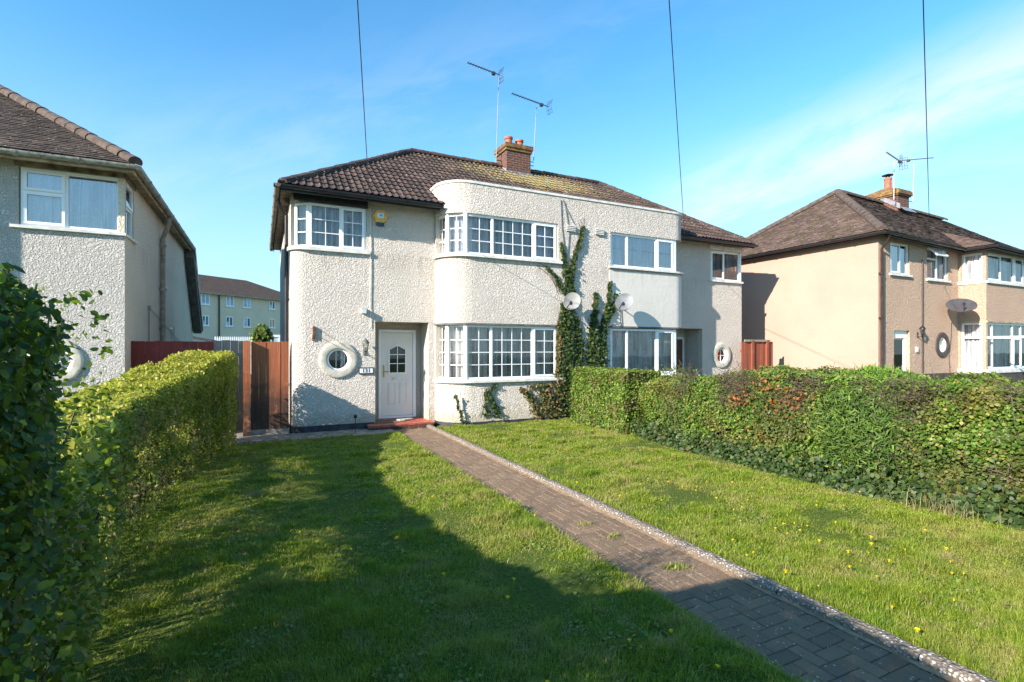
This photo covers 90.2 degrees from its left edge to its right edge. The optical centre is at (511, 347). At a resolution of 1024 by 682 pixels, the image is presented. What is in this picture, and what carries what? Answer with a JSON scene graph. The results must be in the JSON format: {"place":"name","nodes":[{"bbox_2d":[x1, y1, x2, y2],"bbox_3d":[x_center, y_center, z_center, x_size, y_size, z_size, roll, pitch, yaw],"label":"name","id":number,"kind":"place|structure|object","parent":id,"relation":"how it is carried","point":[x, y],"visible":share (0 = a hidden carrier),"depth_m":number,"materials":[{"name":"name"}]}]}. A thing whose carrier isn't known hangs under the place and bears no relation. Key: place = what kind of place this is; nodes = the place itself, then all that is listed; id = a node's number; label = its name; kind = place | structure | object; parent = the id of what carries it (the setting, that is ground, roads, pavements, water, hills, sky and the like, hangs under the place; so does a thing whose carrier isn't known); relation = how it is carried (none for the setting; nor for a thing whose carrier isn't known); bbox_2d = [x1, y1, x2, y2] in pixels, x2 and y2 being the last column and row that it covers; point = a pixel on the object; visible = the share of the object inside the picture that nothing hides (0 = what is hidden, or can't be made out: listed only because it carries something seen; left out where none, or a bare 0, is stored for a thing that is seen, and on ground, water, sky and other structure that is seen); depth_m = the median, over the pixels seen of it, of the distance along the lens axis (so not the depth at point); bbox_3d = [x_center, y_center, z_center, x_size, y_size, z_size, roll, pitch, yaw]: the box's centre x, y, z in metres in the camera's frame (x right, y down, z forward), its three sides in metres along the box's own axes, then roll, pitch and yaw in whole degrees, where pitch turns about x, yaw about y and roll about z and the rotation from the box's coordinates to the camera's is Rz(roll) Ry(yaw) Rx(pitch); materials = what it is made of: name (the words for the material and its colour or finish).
{"place":"outdoors","nodes":[
{"label":"outdoors","id":0,"kind":"place"},
{"bbox_2d":[0,84,203,401],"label":"house","id":1,"kind":"structure","parent":0,"point":[81,208],"depth_m":9.46,"materials":[{"name":"paint"}]},
{"bbox_2d":[27,340,83,382],"bbox_3d":[-8.216,0.250,9.201,0.824,0.824,0.179,0,0,-26],"label":"round window","id":2,"kind":"structure","parent":1,"relation":"in","point":[75,367],"depth_m":9.25,"materials":[{"name":"paint"}]},
{"bbox_2d":[9,167,138,244],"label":"window","id":3,"kind":"structure","parent":1,"relation":"in","point":[50,200],"depth_m":9.33,"materials":[{"name":"plastic"}]},
{"bbox_2d":[193,274,279,341],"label":"apartment building","id":4,"kind":"structure","parent":0,"point":[237,308],"depth_m":60.79,"materials":[{"name":"paint"}]},
{"bbox_2d":[201,294,210,305],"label":"window","id":5,"kind":"structure","parent":4,"relation":"in","point":[205,298],"depth_m":56.90,"materials":[{"name":"glass"}]},
{"bbox_2d":[202,315,209,326],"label":"window","id":6,"kind":"structure","parent":4,"relation":"in","point":[205,318],"depth_m":56.90,"materials":[{"name":"plastic"}]},
{"bbox_2d":[225,316,233,326],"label":"window","id":7,"kind":"structure","parent":4,"relation":"in","point":[229,320],"depth_m":59.47,"materials":[{"name":"plastic"}]},
{"bbox_2d":[225,296,234,306],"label":"window","id":8,"kind":"structure","parent":4,"relation":"in","point":[229,299],"depth_m":59.50,"materials":[{"name":"glass"}]},
{"bbox_2d":[242,297,251,308],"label":"window","id":9,"kind":"structure","parent":4,"relation":"in","point":[246,301],"depth_m":61.51,"materials":[{"name":"glass"}]},
{"bbox_2d":[243,317,251,327],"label":"window","id":10,"kind":"structure","parent":4,"relation":"in","point":[246,321],"depth_m":61.47,"materials":[{"name":"plastic"}]},
{"bbox_2d":[268,301,275,309],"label":"window","id":11,"kind":"structure","parent":4,"relation":"in","point":[271,303],"depth_m":64.62,"materials":[{"name":"plastic"}]},
{"bbox_2d":[269,319,275,328],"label":"window","id":12,"kind":"structure","parent":4,"relation":"in","point":[271,321],"depth_m":64.69,"materials":[{"name":"plastic"}]},
{"bbox_2d":[220,428,278,444],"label":"side path","id":13,"kind":"structure","parent":0,"point":[241,439],"depth_m":10.29,"materials":[{"name":"concrete"}]},
{"bbox_2d":[213,340,247,429],"bbox_3d":[-6.236,0.841,11.331,0.679,2.017,0.081,0,0,-26],"label":"board fence","id":14,"kind":"object","parent":13,"relation":"on","point":[236,347],"visible":0.35,"depth_m":11.36,"materials":[{"name":"grey wood"}]},
{"bbox_2d":[243,341,288,436],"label":"side gate","id":15,"kind":"structure","parent":13,"relation":"on","point":[264,387],"depth_m":10.79,"materials":[{"name":"orange wood"}]},
{"bbox_2d":[270,335,279,341],"bbox_3d":[-13.002,0.582,28.707,1.236,2.537,3.000,0,0,-26],"label":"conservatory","id":16,"kind":"object","parent":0,"point":[277,338],"visible":0.06,"depth_m":27.27,"materials":[{"name":"plastic"}]},
{"bbox_2d":[278,429,395,440],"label":"pavement","id":17,"kind":"structure","parent":0,"point":[292,436],"depth_m":10.87,"materials":[{"name":"concrete"}]},
{"bbox_2d":[0,0,1023,291],"label":"sky","id":18,"kind":"structure","parent":0,"point":[782,105],"materials":[{"name":"blue"}]},
{"bbox_2d":[82,420,1023,681],"bbox_3d":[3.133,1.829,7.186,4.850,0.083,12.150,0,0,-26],"label":"lawn","id":19,"kind":"structure","parent":0,"point":[672,492],"depth_m":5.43,"materials":[{"name":"plant"}]},
{"bbox_2d":[0,262,123,681],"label":"shrub","id":20,"kind":"object","parent":19,"relation":"on","point":[32,482],"visible":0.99,"depth_m":1.09,"materials":[{"name":"green plant"}]},
{"bbox_2d":[0,349,239,681],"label":"hedge","id":21,"kind":"object","parent":19,"relation":"on","point":[177,398],"visible":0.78,"depth_m":4.89,"materials":[{"name":"green plant"}]},
{"bbox_2d":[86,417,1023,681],"bbox_3d":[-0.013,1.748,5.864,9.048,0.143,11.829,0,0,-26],"label":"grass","id":22,"kind":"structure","parent":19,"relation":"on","point":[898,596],"depth_m":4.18,"materials":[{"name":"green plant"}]},
{"bbox_2d":[105,423,1023,681],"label":"lawn weeds","id":23,"kind":"object","parent":19,"relation":"on","point":[393,668],"visible":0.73,"depth_m":3.92,"materials":[{"name":"green plant"}]},
{"bbox_2d":[569,366,660,434],"bbox_3d":[2.338,1.157,11.670,1.248,1.436,2.286,0,0,-26],"label":"hedge","id":24,"kind":"object","parent":19,"relation":"on","point":[601,390],"visible":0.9,"depth_m":11.19,"materials":[{"name":"green plant"}]},
{"bbox_2d":[582,410,1023,531],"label":"ground ivy","id":25,"kind":"object","parent":19,"relation":"on","point":[834,480],"visible":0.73,"depth_m":6.46,"materials":[{"name":"green plant"}]},
{"bbox_2d":[628,358,1023,516],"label":"hedge","id":26,"kind":"object","parent":19,"relation":"on","point":[991,407],"visible":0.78,"depth_m":6.44,"materials":[{"name":"green plant"}]},
{"bbox_2d":[806,363,960,487],"bbox_3d":[4.830,1.018,6.769,1.605,1.666,1.811,0,0,-26],"label":"bush","id":27,"kind":"object","parent":19,"relation":"on","point":[873,372],"visible":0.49,"depth_m":6.39,"materials":[{"name":"green plant"}]},
{"bbox_2d":[878,484,1008,524],"bbox_3d":[4.596,1.687,5.562,1.104,0.265,0.770,0,0,29],"label":"dry grass tuft","id":28,"kind":"object","parent":19,"relation":"on","point":[949,511],"visible":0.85,"depth_m":5.53,"materials":[{"name":"green plant"}]},
{"bbox_2d":[170,408,1019,661],"bbox_3d":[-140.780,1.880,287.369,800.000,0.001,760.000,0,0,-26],"label":"ground","id":29,"kind":"structure","parent":0,"point":[782,435],"depth_m":10.93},
{"bbox_2d":[131,341,213,413],"bbox_3d":[-6.929,0.858,10.382,1.499,1.984,0.076,0,0,-26],"label":"board fence","id":30,"kind":"object","parent":29,"relation":"on","point":[144,352],"visible":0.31,"depth_m":10.26,"materials":[{"name":"red wood"}]},
{"bbox_2d":[193,336,216,341],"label":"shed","id":31,"kind":"structure","parent":29,"relation":"on","point":[202,339],"depth_m":22.27,"materials":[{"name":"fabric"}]},
{"bbox_2d":[214,336,252,350],"bbox_3d":[-19.018,0.529,35.259,2.661,2.642,0.060,0,0,-26],"label":"palisade fence","id":32,"kind":"object","parent":29,"relation":"on","point":[239,339],"visible":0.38,"depth_m":35.08,"materials":[{"name":"white metal"}]},
{"bbox_2d":[249,323,274,341],"bbox_3d":[-10.572,0.380,21.559,0.874,2.941,0.936,0,0,-12],"label":"young tree","id":33,"kind":"object","parent":29,"relation":"on","point":[262,333],"visible":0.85,"depth_m":21.33,"materials":[{"name":"green plant"}]},
{"bbox_2d":[269,136,758,432],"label":"house","id":34,"kind":"structure","parent":29,"relation":"on","point":[443,278],"depth_m":12.36,"materials":[{"name":"white paint"}]},
{"bbox_2d":[287,202,369,254],"bbox_3d":[-4.065,-2.630,11.355,1.710,1.040,0.430,0,0,-26],"label":"window","id":35,"kind":"structure","parent":34,"relation":"in","point":[342,229],"depth_m":11.33,"materials":[{"name":"plastic"}]},
{"bbox_2d":[312,326,356,354],"bbox_3d":[-3.885,-0.156,11.195,0.929,0.626,0.068,0,0,-21],"label":"line bracket","id":36,"kind":"object","parent":34,"relation":"attached to","point":[313,337],"visible":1,"depth_m":11.04,"materials":[{"name":"metal"}]},
{"bbox_2d":[319,341,357,377],"bbox_3d":[-3.854,0.265,11.322,0.824,0.824,0.151,0,0,-26],"label":"round window","id":37,"kind":"structure","parent":34,"relation":"in","point":[324,355],"depth_m":11.28,"materials":[{"name":"concrete"}]},
{"bbox_2d":[357,0,368,189],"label":"telephone wire","id":38,"kind":"object","parent":34,"relation":"attached to","point":[362,87],"visible":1,"depth_m":7.73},
{"bbox_2d":[361,308,366,313],"bbox_3d":[-3.332,-0.829,11.471,0.110,0.118,0.125,0,0,-26],"label":"security sensor","id":39,"kind":"object","parent":34,"relation":"attached to","point":[363,310],"visible":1,"depth_m":11.42,"materials":[{"name":"white plastic"}]},
{"bbox_2d":[362,338,368,354],"bbox_3d":[-3.283,-0.026,11.440,0.170,0.390,0.225,0,0,-26],"label":"wall lantern","id":40,"kind":"object","parent":34,"relation":"attached to","point":[365,350],"depth_m":11.39,"materials":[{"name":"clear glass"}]},
{"bbox_2d":[359,367,373,373],"bbox_3d":[-3.295,0.520,11.536,0.325,0.150,0.038,0,0,-26],"label":"number plaque","id":41,"kind":"object","parent":34,"relation":"attached to","point":[366,370],"visible":1,"depth_m":11.52,"materials":[{"name":"white plastic"}]},
{"bbox_2d":[372,210,386,225],"bbox_3d":[-3.009,-2.963,11.652,0.350,0.356,0.085,0,0,-26],"label":"alarm box","id":42,"kind":"object","parent":34,"relation":"attached to","point":[379,217],"visible":1,"depth_m":11.62,"materials":[{"name":"yellow plastic"}]},
{"bbox_2d":[374,419,404,423],"bbox_3d":[-2.897,1.722,11.915,0.680,0.014,0.450,0,0,-26],"label":"doormat","id":43,"kind":"object","parent":34,"relation":"on","point":[385,421],"visible":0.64,"depth_m":11.86,"materials":[{"name":"brown fabric"}]},
{"bbox_2d":[395,418,412,420],"bbox_3d":[-2.556,1.700,12.126,0.412,0.029,0.247,0,0,-26],"label":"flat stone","id":44,"kind":"object","parent":43,"relation":"on","point":[400,419],"visible":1,"depth_m":12.08,"materials":[{"name":"white stone"}]},
{"bbox_2d":[378,329,415,418],"bbox_3d":[-2.817,0.640,12.553,0.915,2.160,0.115,0,0,-26],"label":"door","id":45,"kind":"structure","parent":34,"relation":"in","point":[396,348],"depth_m":12.55,"materials":[{"name":"plastic"}]},
{"bbox_2d":[454,383,500,424],"bbox_3d":[-0.791,1.313,11.908,1.198,0.951,0.168,0,0,-26],"label":"ivy","id":46,"kind":"object","parent":34,"relation":"attached to","point":[494,406],"visible":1,"depth_m":12.04,"materials":[{"name":"green plant"}]},
{"bbox_2d":[467,62,503,162],"bbox_3d":[-0.835,-7.551,16.296,1.372,3.088,0.281,0,0,-35],"label":"tv aerial","id":47,"kind":"object","parent":34,"relation":"attached to","point":[494,73],"visible":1,"depth_m":16.66,"materials":[{"name":"grey metal"}]},
{"bbox_2d":[432,212,562,263],"bbox_3d":[-0.263,-2.630,12.407,3.265,1.020,0.746,0,0,-16],"label":"window","id":48,"kind":"structure","parent":34,"relation":"in","point":[462,234],"depth_m":12.36,"materials":[{"name":"plastic"}]},
{"bbox_2d":[432,325,562,382],"bbox_3d":[-0.263,0.140,12.408,3.265,1.360,0.754,0,0,-16],"label":"window","id":49,"kind":"structure","parent":34,"relation":"in","point":[456,352],"depth_m":12.34,"materials":[{"name":"plastic"}]},
{"bbox_2d":[512,92,552,165],"bbox_3d":[0.657,-7.355,17.199,1.648,2.394,0.280,0,0,-36],"label":"tv aerial","id":50,"kind":"object","parent":34,"relation":"attached to","point":[541,104],"visible":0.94,"depth_m":17.36,"materials":[{"name":"grey metal"}]},
{"bbox_2d":[518,318,565,420],"bbox_3d":[0.814,0.460,12.619,1.370,2.726,0.317,0,0,-26],"label":"ivy","id":51,"kind":"object","parent":34,"relation":"attached to","point":[546,396],"visible":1,"depth_m":12.74,"materials":[{"name":"green plant"}]},
{"bbox_2d":[540,218,586,415],"bbox_3d":[1.345,-0.813,12.919,1.562,5.138,0.270,0,0,-26],"label":"ivy","id":52,"kind":"object","parent":34,"relation":"attached to","point":[568,319],"visible":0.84,"depth_m":12.98,"materials":[{"name":"green plant"}]},
{"bbox_2d":[563,292,580,309],"bbox_3d":[1.450,-1.162,12.743,0.640,0.454,0.415,0,0,-55],"label":"satellite dish","id":53,"kind":"object","parent":34,"relation":"attached to","point":[571,300],"visible":1,"depth_m":12.76,"materials":[{"name":"white metal"}]},
{"bbox_2d":[584,281,620,367],"bbox_3d":[2.346,-0.195,13.371,1.319,3.199,0.364,0,0,-26],"label":"ivy","id":54,"kind":"object","parent":34,"relation":"attached to","point":[596,347],"visible":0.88,"depth_m":13.39,"materials":[{"name":"green plant"}]},
{"bbox_2d":[608,293,632,327],"bbox_3d":[2.909,-0.979,13.403,0.517,0.921,0.663,0,0,-26],"label":"satellite dish","id":55,"kind":"object","parent":34,"relation":"attached to","point":[624,302],"visible":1,"depth_m":13.43,"materials":[{"name":"white metal"}]},
{"bbox_2d":[608,232,683,275],"bbox_3d":[3.786,-2.615,14.479,2.940,0.970,0.614,0,0,-26],"label":"window","id":56,"kind":"structure","parent":34,"relation":"in","point":[628,252],"depth_m":14.33,"materials":[{"name":"plastic"}]},
{"bbox_2d":[611,328,681,375],"bbox_3d":[3.786,0.145,14.479,2.940,1.330,0.613,0,0,-26],"label":"window","id":57,"kind":"structure","parent":34,"relation":"in","point":[649,353],"depth_m":14.36,"materials":[{"name":"glass"}]},
{"bbox_2d":[669,0,684,235],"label":"telephone wire","id":58,"kind":"object","parent":34,"relation":"attached to","point":[675,103],"visible":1,"depth_m":8.72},
{"bbox_2d":[677,337,683,372],"bbox_3d":[5.089,0.700,16.412,1.140,2.100,0.080,0,0,-26],"label":"door","id":59,"kind":"structure","parent":34,"relation":"in","point":[680,340],"depth_m":16.55,"materials":[{"name":"plastic"}]},
{"bbox_2d":[712,343,730,367],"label":"round window","id":60,"kind":"structure","parent":34,"relation":"in","point":[721,354],"depth_m":16.49,"materials":[{"name":"paint"}]},
{"bbox_2d":[709,250,743,283],"bbox_3d":[6.830,-2.615,16.859,1.540,1.010,0.730,0,0,-26],"label":"window","id":61,"kind":"structure","parent":34,"relation":"in","point":[729,265],"depth_m":16.73,"materials":[{"name":"glass"}]},
{"bbox_2d":[396,427,919,681],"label":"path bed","id":62,"kind":"object","parent":29,"relation":"on","point":[717,600],"visible":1,"depth_m":3.16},
{"bbox_2d":[427,424,998,681],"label":"kerb","id":63,"kind":"structure","parent":29,"relation":"on","point":[945,666],"depth_m":3.77,"materials":[{"name":"grey concrete"}]},
{"bbox_2d":[740,340,772,396],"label":"side gate","id":64,"kind":"structure","parent":29,"relation":"on","point":[755,354],"depth_m":16.54,"materials":[{"name":"brown wood"}]},
{"bbox_2d":[732,174,1023,382],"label":"house","id":65,"kind":"structure","parent":29,"relation":"on","point":[842,278],"depth_m":16.61,"materials":[{"name":"paint"}]},
{"bbox_2d":[885,152,907,199],"bbox_3d":[14.544,-6.547,19.408,1.931,1.752,0.281,0,0,-36],"label":"tv aerial","id":66,"kind":"object","parent":65,"relation":"attached to","point":[897,159],"visible":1,"depth_m":19.62,"materials":[{"name":"grey metal"}]},
{"bbox_2d":[894,331,906,371],"bbox_3d":[11.793,0.592,15.552,0.816,2.216,0.124,0,0,-26],"label":"door","id":67,"kind":"structure","parent":65,"relation":"in","point":[900,337],"depth_m":15.61,"materials":[{"name":"plastic"}]},
{"bbox_2d":[889,242,912,276],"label":"window","id":68,"kind":"structure","parent":65,"relation":"in","point":[895,248],"depth_m":15.61,"materials":[{"name":"plastic"}]},
{"bbox_2d":[899,154,933,201],"bbox_3d":[16.440,-7.193,21.482,2.448,2.006,0.740,0,0,-12],"label":"tv aerial","id":69,"kind":"object","parent":65,"relation":"attached to","point":[908,160],"visible":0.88,"depth_m":21.69,"materials":[{"name":"grey metal"}]},
{"bbox_2d":[917,325,925,337],"bbox_3d":[12.642,-0.505,15.756,0.170,0.390,0.225,0,0,-26],"label":"wall lantern","id":70,"kind":"object","parent":65,"relation":"attached to","point":[922,327],"depth_m":15.72,"materials":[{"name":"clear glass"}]},
{"bbox_2d":[923,0,929,238],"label":"telephone wire","id":71,"kind":"object","parent":65,"relation":"attached to","point":[926,107],"visible":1,"depth_m":8.86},
{"bbox_2d":[926,247,950,282],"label":"window","id":72,"kind":"structure","parent":65,"relation":"in","point":[934,255],"depth_m":16.50,"materials":[{"name":"plastic"}]},
{"bbox_2d":[935,332,949,357],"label":"round window","id":73,"kind":"structure","parent":65,"relation":"in","point":[942,344],"depth_m":16.51,"materials":[{"name":"plastic"}]},
{"bbox_2d":[945,298,977,314],"bbox_3d":[14.625,-1.271,16.375,1.734,0.617,0.729,0,0,-31],"label":"satellite dish","id":74,"kind":"object","parent":65,"relation":"attached to","point":[962,305],"visible":0.97,"depth_m":16.14,"materials":[{"name":"grey metal"}]},
{"bbox_2d":[957,253,1023,286],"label":"window","id":75,"kind":"structure","parent":65,"relation":"in","point":[1002,269],"depth_m":16.85,"materials":[{"name":"plastic"}]},
{"bbox_2d":[957,323,1023,372],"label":"window","id":76,"kind":"structure","parent":65,"relation":"in","point":[1005,340],"depth_m":16.88,"materials":[{"name":"plastic"}]},
{"bbox_2d":[394,428,949,681],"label":"path","id":77,"kind":"structure","parent":0,"point":[700,588],"depth_m":3.83,"materials":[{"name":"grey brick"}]},
{"bbox_2d":[577,520,693,571],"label":"path weeds","id":78,"kind":"object","parent":77,"relation":"on","point":[677,566],"visible":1,"depth_m":4.30,"materials":[{"name":"green plant"}]}
]}

